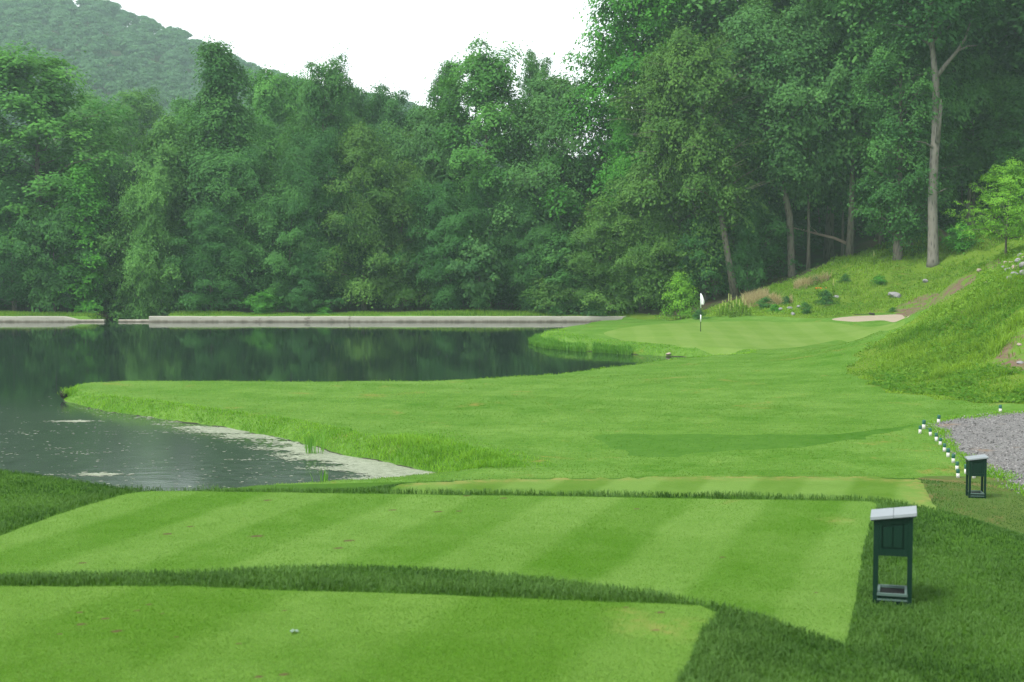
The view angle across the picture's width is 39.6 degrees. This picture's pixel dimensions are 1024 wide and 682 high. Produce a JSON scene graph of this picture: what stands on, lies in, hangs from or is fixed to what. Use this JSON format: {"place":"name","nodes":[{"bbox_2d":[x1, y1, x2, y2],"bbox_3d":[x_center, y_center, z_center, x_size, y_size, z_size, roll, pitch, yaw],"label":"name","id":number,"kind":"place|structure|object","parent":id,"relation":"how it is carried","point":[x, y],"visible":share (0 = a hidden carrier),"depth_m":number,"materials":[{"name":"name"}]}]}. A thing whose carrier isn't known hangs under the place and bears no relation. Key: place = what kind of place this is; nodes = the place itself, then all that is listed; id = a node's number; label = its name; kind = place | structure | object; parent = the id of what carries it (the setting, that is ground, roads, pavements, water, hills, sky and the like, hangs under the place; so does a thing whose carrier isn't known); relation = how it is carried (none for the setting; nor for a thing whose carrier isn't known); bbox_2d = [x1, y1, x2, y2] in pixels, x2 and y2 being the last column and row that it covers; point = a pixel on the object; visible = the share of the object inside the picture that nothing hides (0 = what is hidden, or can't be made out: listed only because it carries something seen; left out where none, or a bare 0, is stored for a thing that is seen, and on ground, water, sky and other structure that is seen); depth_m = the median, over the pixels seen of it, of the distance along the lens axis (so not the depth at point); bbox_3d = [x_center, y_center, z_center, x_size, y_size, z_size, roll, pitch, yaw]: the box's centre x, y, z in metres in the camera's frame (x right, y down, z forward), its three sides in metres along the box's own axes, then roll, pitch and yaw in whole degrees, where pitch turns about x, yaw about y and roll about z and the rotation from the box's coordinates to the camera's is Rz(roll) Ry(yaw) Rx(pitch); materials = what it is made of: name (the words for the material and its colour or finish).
{"place":"outdoors","nodes":[
{"label":"outdoors","id":0,"kind":"place"},
{"bbox_2d":[3,12,244,146],"bbox_3d":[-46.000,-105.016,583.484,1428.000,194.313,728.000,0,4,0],"label":"hills","id":1,"kind":"structure","parent":0,"point":[119,53],"depth_m":552.54,"materials":[{"name":"green plant"}]},
{"bbox_2d":[0,0,605,181],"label":"hill forest","id":2,"kind":"object","parent":1,"relation":"on","point":[27,18],"visible":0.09,"depth_m":528.48,"materials":[{"name":"green plant"}]},
{"bbox_2d":[0,317,687,490],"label":"pond water","id":3,"kind":"structure","parent":0,"point":[41,363],"depth_m":72.99,"materials":[{"name":"green liquid"}]},
{"bbox_2d":[5,336,528,487],"bbox_3d":[-13.175,1.430,72.604,38.803,0.004,78.459,0,4,0],"label":"pond scum","id":4,"kind":"object","parent":3,"relation":"on","point":[371,468],"visible":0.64,"depth_m":41.44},
{"bbox_2d":[528,333,632,354],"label":"reeds","id":5,"kind":"object","parent":3,"relation":"in","point":[549,342],"visible":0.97,"depth_m":85.70,"materials":[{"name":"green plant"}]},
{"bbox_2d":[48,0,694,167],"label":"sky","id":6,"kind":"structure","parent":0,"point":[402,42],"materials":[{"name":"white"}]},
{"bbox_2d":[63,317,684,468],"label":"pond bed","id":7,"kind":"object","parent":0,"point":[291,440],"visible":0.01,"depth_m":48.80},
{"bbox_2d":[0,316,105,321],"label":"dam wall","id":8,"kind":"structure","parent":7,"relation":"on","point":[36,319],"depth_m":120.32,"materials":[{"name":"concrete"}]},
{"bbox_2d":[118,316,625,321],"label":"dam wall","id":9,"kind":"structure","parent":7,"relation":"on","point":[375,318],"depth_m":120.31,"materials":[{"name":"concrete"}]},
{"bbox_2d":[0,232,892,318],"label":"forest floor","id":10,"kind":"structure","parent":0,"point":[860,244],"depth_m":130.22,"materials":[{"name":"green plant"}]},
{"bbox_2d":[0,172,73,310],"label":"bushy tree","id":11,"kind":"object","parent":10,"relation":"on","point":[17,294],"visible":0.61,"depth_m":125.44,"materials":[{"name":"green plant"}]},
{"bbox_2d":[0,189,106,312],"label":"slender tree","id":12,"kind":"object","parent":10,"relation":"on","point":[45,274],"visible":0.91,"depth_m":123.31,"materials":[{"name":"green plant"}]},
{"bbox_2d":[0,31,148,307],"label":"tall tree","id":13,"kind":"object","parent":10,"relation":"on","point":[46,113],"visible":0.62,"depth_m":127.90,"materials":[{"name":"green plant"}]},
{"bbox_2d":[34,154,120,312],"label":"vine covered tree","id":14,"kind":"object","parent":10,"relation":"on","point":[82,177],"visible":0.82,"depth_m":124.64,"materials":[{"name":"green plant"}]},
{"bbox_2d":[42,85,129,185],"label":"distant tree","id":15,"kind":"object","parent":10,"relation":"on","point":[92,96],"visible":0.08,"depth_m":183.35,"materials":[{"name":"green plant"}]},
{"bbox_2d":[87,153,135,291],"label":"tree","id":16,"kind":"object","parent":10,"relation":"on","point":[114,182],"visible":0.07,"depth_m":141.57,"materials":[{"name":"green plant"}]},
{"bbox_2d":[85,249,161,319],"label":"leaning shrub","id":17,"kind":"object","parent":10,"relation":"on","point":[124,293],"visible":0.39,"depth_m":125.83,"materials":[{"name":"green plant"}]},
{"bbox_2d":[85,80,170,229],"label":"distant tree","id":18,"kind":"object","parent":10,"relation":"on","point":[148,108],"visible":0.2,"depth_m":169.79,"materials":[{"name":"green plant"}]},
{"bbox_2d":[89,158,198,318],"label":"silvery tree","id":19,"kind":"object","parent":10,"relation":"on","point":[147,197],"visible":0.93,"depth_m":124.36,"materials":[{"name":"green plant"}]},
{"bbox_2d":[103,127,194,303],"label":"tree","id":20,"kind":"object","parent":10,"relation":"on","point":[134,177],"visible":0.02,"depth_m":135.56,"materials":[{"name":"green plant"}]},
{"bbox_2d":[70,94,259,318],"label":"silvery tree","id":21,"kind":"object","parent":10,"relation":"on","point":[166,153],"visible":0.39,"depth_m":128.01,"materials":[{"name":"green plant"}]},
{"bbox_2d":[128,90,244,163],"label":"distant tree","id":22,"kind":"object","parent":10,"relation":"on","point":[182,116],"visible":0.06,"depth_m":156.88,"materials":[{"name":"green plant"}]},
{"bbox_2d":[153,203,260,310],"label":"bushy tree","id":23,"kind":"object","parent":10,"relation":"on","point":[202,237],"visible":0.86,"depth_m":124.68,"materials":[{"name":"green plant"}]},
{"bbox_2d":[152,34,277,306],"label":"pointed tree","id":24,"kind":"object","parent":10,"relation":"on","point":[219,108],"visible":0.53,"depth_m":128.30,"materials":[{"name":"green plant"}]},
{"bbox_2d":[173,136,309,309],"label":"broadleaf tree","id":25,"kind":"object","parent":10,"relation":"on","point":[245,158],"visible":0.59,"depth_m":126.51,"materials":[{"name":"green plant"}]},
{"bbox_2d":[239,286,281,313],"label":"pale bush","id":26,"kind":"object","parent":10,"relation":"on","point":[262,306],"visible":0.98,"depth_m":123.12,"materials":[{"name":"green plant"}]},
{"bbox_2d":[238,56,307,221],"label":"tall tree","id":27,"kind":"object","parent":10,"relation":"on","point":[267,91],"visible":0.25,"depth_m":147.65,"materials":[{"name":"green plant"}]},
{"bbox_2d":[229,168,350,311],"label":"broadleaf tree","id":28,"kind":"object","parent":10,"relation":"on","point":[303,200],"visible":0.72,"depth_m":125.53,"materials":[{"name":"green plant"}]},
{"bbox_2d":[232,64,351,197],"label":"distant tree","id":29,"kind":"object","parent":10,"relation":"on","point":[295,81],"visible":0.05,"depth_m":154.66,"materials":[{"name":"green plant"}]},
{"bbox_2d":[274,247,345,312],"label":"tree","id":30,"kind":"object","parent":10,"relation":"on","point":[297,301],"visible":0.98,"depth_m":124.04,"materials":[{"name":"green plant"}]},
{"bbox_2d":[258,113,376,309],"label":"broadleaf tree","id":31,"kind":"object","parent":10,"relation":"on","point":[321,140],"visible":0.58,"depth_m":126.60,"materials":[{"name":"green plant"}]},
{"bbox_2d":[276,43,376,252],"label":"slim tree","id":32,"kind":"object","parent":10,"relation":"on","point":[333,87],"visible":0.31,"depth_m":135.88,"materials":[{"name":"green plant"}]},
{"bbox_2d":[329,78,376,165],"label":"distant tree","id":33,"kind":"object","parent":10,"relation":"on","point":[358,109],"visible":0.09,"depth_m":154.51,"materials":[{"name":"green plant"}]},
{"bbox_2d":[324,225,385,309],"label":"understory tree","id":34,"kind":"object","parent":10,"relation":"on","point":[361,263],"visible":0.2,"depth_m":128.25,"materials":[{"name":"green plant"}]},
{"bbox_2d":[292,111,430,310],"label":"broadleaf tree","id":35,"kind":"object","parent":10,"relation":"on","point":[362,150],"visible":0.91,"depth_m":126.59,"materials":[{"name":"green plant"}]},
{"bbox_2d":[362,75,419,265],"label":"distant tree","id":36,"kind":"object","parent":10,"relation":"on","point":[385,102],"visible":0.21,"depth_m":152.34,"materials":[{"name":"green plant"}]},
{"bbox_2d":[353,153,470,309],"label":"broadleaf tree","id":37,"kind":"object","parent":10,"relation":"on","point":[406,171],"visible":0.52,"depth_m":128.51,"materials":[{"name":"green plant"}]},
{"bbox_2d":[373,92,490,302],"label":"greyish tree","id":38,"kind":"object","parent":10,"relation":"on","point":[422,125],"visible":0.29,"depth_m":133.92,"materials":[{"name":"green plant"}]},
{"bbox_2d":[379,166,507,310],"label":"broadleaf tree","id":39,"kind":"object","parent":10,"relation":"on","point":[434,201],"visible":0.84,"depth_m":125.82,"materials":[{"name":"green plant"}]},
{"bbox_2d":[418,51,480,239],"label":"twin topped tree","id":40,"kind":"object","parent":10,"relation":"on","point":[445,69],"visible":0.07,"depth_m":137.32,"materials":[{"name":"green plant"}]},
{"bbox_2d":[441,156,530,308],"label":"broadleaf tree","id":41,"kind":"object","parent":10,"relation":"on","point":[483,202],"visible":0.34,"depth_m":127.50,"materials":[{"name":"green plant"}]},
{"bbox_2d":[420,31,578,305],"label":"twin topped tree","id":42,"kind":"object","parent":10,"relation":"on","point":[486,79],"visible":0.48,"depth_m":129.01,"materials":[{"name":"green plant"}]},
{"bbox_2d":[478,183,578,311],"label":"broadleaf tree","id":43,"kind":"object","parent":10,"relation":"on","point":[527,259],"visible":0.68,"depth_m":125.73,"materials":[{"name":"green plant"}]},
{"bbox_2d":[498,39,559,180],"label":"slim tree","id":44,"kind":"object","parent":10,"relation":"on","point":[545,68],"visible":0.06,"depth_m":145.49,"materials":[{"name":"green plant"}]},
{"bbox_2d":[518,277,575,314],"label":"rounded shrub","id":45,"kind":"object","parent":10,"relation":"on","point":[549,286],"visible":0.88,"depth_m":122.27,"materials":[{"name":"green plant"}]},
{"bbox_2d":[519,227,601,314],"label":"tree","id":46,"kind":"object","parent":10,"relation":"on","point":[561,239],"visible":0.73,"depth_m":123.38,"materials":[{"name":"green plant"}]},
{"bbox_2d":[476,54,645,296],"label":"greyish tree","id":47,"kind":"object","parent":10,"relation":"on","point":[551,89],"visible":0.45,"depth_m":127.22,"materials":[{"name":"green plant"}]},
{"bbox_2d":[537,0,710,279],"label":"towering tree","id":48,"kind":"object","parent":10,"relation":"on","point":[614,63],"visible":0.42,"depth_m":125.08,"materials":[{"name":"green plant"}]},
{"bbox_2d":[585,106,672,308],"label":"bright tree","id":49,"kind":"object","parent":10,"relation":"on","point":[620,135],"visible":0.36,"depth_m":123.19,"materials":[{"name":"green plant"}]},
{"bbox_2d":[564,154,704,313],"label":"broadleaf tree","id":50,"kind":"object","parent":10,"relation":"on","point":[629,223],"visible":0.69,"depth_m":120.67,"materials":[{"name":"green plant"}]},
{"bbox_2d":[600,38,748,297],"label":"leaning tree","id":51,"kind":"object","parent":10,"relation":"on","point":[658,135],"visible":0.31,"depth_m":119.13,"materials":[{"name":"green plant"}]},
{"bbox_2d":[586,34,780,314],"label":"broadleaf tree","id":52,"kind":"object","parent":10,"relation":"on","point":[705,230],"visible":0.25,"depth_m":120.00,"materials":[{"name":"green plant"}]},
{"bbox_2d":[582,0,796,286],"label":"canopy tree","id":53,"kind":"object","parent":10,"relation":"on","point":[704,10],"visible":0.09,"depth_m":127.29,"materials":[{"name":"green plant"}]},
{"bbox_2d":[656,211,748,301],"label":"tree","id":54,"kind":"object","parent":10,"relation":"on","point":[705,276],"visible":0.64,"depth_m":119.50,"materials":[{"name":"green plant"}]},
{"bbox_2d":[627,15,791,297],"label":"leaning tree","id":55,"kind":"object","parent":10,"relation":"on","point":[693,64],"visible":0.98,"depth_m":115.81,"materials":[{"name":"green plant"}]},
{"bbox_2d":[650,1,787,246],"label":"midstorey tree","id":56,"kind":"object","parent":10,"relation":"on","point":[754,113],"visible":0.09,"depth_m":121.34,"materials":[{"name":"green plant"}]},
{"bbox_2d":[722,196,769,291],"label":"slender tree","id":57,"kind":"object","parent":10,"relation":"on","point":[754,272],"visible":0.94,"depth_m":118.51,"materials":[{"name":"green plant"}]},
{"bbox_2d":[722,177,815,281],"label":"tree","id":58,"kind":"object","parent":10,"relation":"on","point":[770,253],"visible":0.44,"depth_m":122.17,"materials":[{"name":"green plant"}]},
{"bbox_2d":[689,0,866,276],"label":"oak tree","id":59,"kind":"object","parent":10,"relation":"on","point":[762,32],"visible":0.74,"depth_m":117.50,"materials":[{"name":"green plant"}]},
{"bbox_2d":[743,190,844,251],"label":"understory tree","id":60,"kind":"object","parent":10,"relation":"on","point":[814,237],"visible":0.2,"depth_m":139.95,"materials":[{"name":"green plant"}]},
{"bbox_2d":[739,0,887,269],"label":"midstorey tree","id":61,"kind":"object","parent":10,"relation":"on","point":[828,167],"visible":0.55,"depth_m":118.19,"materials":[{"name":"green plant"}]},
{"bbox_2d":[773,0,878,258],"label":"canopy tree","id":62,"kind":"object","parent":10,"relation":"on","point":[828,249],"depth_m":135.26,"materials":[{"name":"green plant"}]},
{"bbox_2d":[773,193,884,237],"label":"understory tree","id":63,"kind":"object","parent":10,"relation":"on","point":[838,225],"visible":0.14,"depth_m":142.78,"materials":[{"name":"green plant"}]},
{"bbox_2d":[792,91,874,255],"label":"midstorey tree","id":64,"kind":"object","parent":10,"relation":"on","point":[837,203],"visible":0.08,"depth_m":125.54,"materials":[{"name":"green plant"}]},
{"bbox_2d":[0,229,1023,681],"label":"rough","id":65,"kind":"object","parent":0,"point":[364,485],"visible":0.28,"depth_m":14.09,"materials":[{"name":"green plant"}]},
{"bbox_2d":[0,307,634,318],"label":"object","id":66,"kind":"structure","parent":65,"relation":"on","point":[475,312],"depth_m":122.15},
{"bbox_2d":[0,586,715,681],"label":"tee","id":67,"kind":"object","parent":65,"relation":"on","point":[620,619],"visible":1,"depth_m":11.09,"materials":[{"name":"green plant"}]},
{"bbox_2d":[0,491,876,642],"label":"striped tee","id":68,"kind":"object","parent":65,"relation":"on","point":[331,518],"visible":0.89,"depth_m":16.83,"materials":[{"name":"green plant"}]},
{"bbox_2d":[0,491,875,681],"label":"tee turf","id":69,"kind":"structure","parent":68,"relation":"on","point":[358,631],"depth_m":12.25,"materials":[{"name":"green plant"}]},
{"bbox_2d":[445,228,512,310],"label":"sumac tree","id":70,"kind":"object","parent":65,"relation":"on","point":[472,285],"visible":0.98,"depth_m":123.00,"materials":[{"name":"green plant"}]},
{"bbox_2d":[0,468,1023,681],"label":"rough grass","id":71,"kind":"structure","parent":65,"relation":"on","point":[703,667],"depth_m":12.85,"materials":[{"name":"green plant"}]},
{"bbox_2d":[529,200,673,314],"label":"broadleaf tree","id":72,"kind":"object","parent":65,"relation":"on","point":[603,269],"visible":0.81,"depth_m":121.11,"materials":[{"name":"green plant"}]},
{"bbox_2d":[391,476,941,511],"bbox_3d":[3.188,3.422,30.197,12.536,0.052,6.668,0,4,0],"label":"tee","id":73,"kind":"object","parent":65,"relation":"on","point":[911,491],"visible":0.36,"depth_m":32.19,"materials":[{"name":"green plant"}]},
{"bbox_2d":[870,506,916,605],"bbox_3d":[3.714,2.092,13.866,0.429,0.929,0.424,1,4,15],"label":"tee console","id":74,"kind":"object","parent":65,"relation":"on","point":[893,533],"visible":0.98,"depth_m":13.70,"materials":[{"name":"green paint"}]},
{"bbox_2d":[939,227,959,242],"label":"bare earth","id":75,"kind":"structure","parent":65,"relation":"on","point":[942,233],"depth_m":123.40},
{"bbox_2d":[914,147,1012,229],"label":"understory tree","id":76,"kind":"object","parent":75,"relation":"on","point":[950,221],"visible":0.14,"depth_m":139.84,"materials":[{"name":"green plant"}]},
{"bbox_2d":[918,476,1023,532],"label":"grass patch","id":77,"kind":"object","parent":65,"relation":"on","point":[946,479],"visible":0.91,"depth_m":30.54,"materials":[{"name":"green plant"}]},
{"bbox_2d":[964,454,988,498],"bbox_3d":[10.100,2.950,30.950,0.429,0.929,0.424,0,4,7],"label":"tee console","id":78,"kind":"object","parent":77,"relation":"on","point":[976,465],"visible":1,"depth_m":30.78,"materials":[{"name":"green paint"}]},
{"bbox_2d":[919,410,1023,496],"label":"edge grass","id":79,"kind":"structure","parent":65,"relation":"on","point":[1001,475],"depth_m":37.49,"materials":[{"name":"green plant"}]},
{"bbox_2d":[939,3,1023,228],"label":"midstorey tree","id":80,"kind":"object","parent":65,"relation":"on","point":[1014,69],"visible":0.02,"depth_m":125.08,"materials":[{"name":"green plant"}]},
{"bbox_2d":[961,0,1023,121],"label":"canopy tree","id":81,"kind":"object","parent":65,"relation":"on","point":[1010,17],"visible":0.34,"depth_m":120.49,"materials":[{"name":"green plant"}]},
{"bbox_2d":[2,308,1023,484],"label":"fairway","id":82,"kind":"structure","parent":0,"point":[596,330],"depth_m":48.90,"materials":[{"name":"green plant"}]},
{"bbox_2d":[64,328,755,472],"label":"bank grass","id":83,"kind":"structure","parent":82,"relation":"on","point":[464,450],"depth_m":41.84,"materials":[{"name":"green plant"}]},
{"bbox_2d":[657,266,701,319],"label":"bushy sapling","id":84,"kind":"object","parent":82,"relation":"on","point":[680,284],"visible":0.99,"depth_m":113.16,"materials":[{"name":"green plant"}]},
{"bbox_2d":[604,319,904,354],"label":"putting green","id":85,"kind":"object","parent":82,"relation":"on","point":[715,338],"visible":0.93,"depth_m":90.68,"materials":[{"name":"green plant"}]},
{"bbox_2d":[594,424,917,456],"bbox_3d":[7.592,2.818,40.325,10.125,0.227,4.712,0,4,-6],"label":"fairway band","id":86,"kind":"object","parent":82,"relation":"on","point":[610,441],"visible":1,"depth_m":40.17,"materials":[{"name":"green plant"}]},
{"bbox_2d":[617,224,1023,403],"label":"hillside","id":87,"kind":"structure","parent":0,"point":[920,267],"depth_m":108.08,"materials":[{"name":"green plant"}]},
{"bbox_2d":[740,271,831,307],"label":"dry grass","id":88,"kind":"structure","parent":87,"relation":"on","point":[751,298],"depth_m":112.46,"materials":[{"name":"beige plant"}]},
{"bbox_2d":[757,0,941,256],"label":"slender tree","id":89,"kind":"object","parent":87,"relation":"on","point":[849,11],"visible":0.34,"depth_m":117.64,"materials":[{"name":"green plant"}]},
{"bbox_2d":[829,14,967,259],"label":"maple tree","id":90,"kind":"object","parent":87,"relation":"on","point":[886,159],"visible":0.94,"depth_m":112.20,"materials":[{"name":"green plant"}]},
{"bbox_2d":[829,0,1005,244],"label":"midstorey tree","id":91,"kind":"object","parent":87,"relation":"on","point":[962,102],"visible":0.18,"depth_m":114.75,"materials":[{"name":"green plant"}]},
{"bbox_2d":[822,0,1018,267],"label":"tall tree","id":92,"kind":"object","parent":87,"relation":"on","point":[935,17],"visible":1,"depth_m":110.04,"materials":[{"name":"green plant"}]},
{"bbox_2d":[894,274,975,316],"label":"bare earth","id":93,"kind":"structure","parent":87,"relation":"on","point":[954,287],"depth_m":87.69,"materials":[{"name":"brown soil"}]},
{"bbox_2d":[857,0,1017,232],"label":"slender tree","id":94,"kind":"object","parent":87,"relation":"on","point":[980,40],"visible":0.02,"depth_m":119.86,"materials":[{"name":"green plant"}]},
{"bbox_2d":[894,34,1023,227],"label":"midstorey tree","id":95,"kind":"object","parent":87,"relation":"on","point":[968,173],"visible":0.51,"depth_m":119.29,"materials":[{"name":"green plant"}]},
{"bbox_2d":[940,219,995,253],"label":"slope bush","id":96,"kind":"object","parent":87,"relation":"on","point":[961,245],"visible":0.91,"depth_m":111.11,"materials":[{"name":"green plant"}]},
{"bbox_2d":[941,155,1023,252],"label":"young tree","id":97,"kind":"object","parent":87,"relation":"on","point":[1010,181],"visible":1,"depth_m":84.03,"materials":[{"name":"green plant"}]},
{"bbox_2d":[958,63,1023,224],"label":"midstorey tree","id":98,"kind":"object","parent":87,"relation":"on","point":[1014,95],"visible":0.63,"depth_m":116.57,"materials":[{"name":"green plant"}]},
{"bbox_2d":[972,0,1023,145],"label":"canopy tree","id":99,"kind":"object","parent":87,"relation":"on","point":[1017,53],"visible":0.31,"depth_m":120.53,"materials":[{"name":"green plant"}]},
{"bbox_2d":[991,328,1023,370],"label":"bare earth","id":100,"kind":"structure","parent":87,"relation":"on","point":[1012,360],"depth_m":57.11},
{"bbox_2d":[926,411,1023,493],"bbox_3d":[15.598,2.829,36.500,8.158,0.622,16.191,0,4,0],"label":"gravel path","id":101,"kind":"structure","parent":0,"point":[990,438],"depth_m":40.09,"materials":[{"name":"grey gravel"}]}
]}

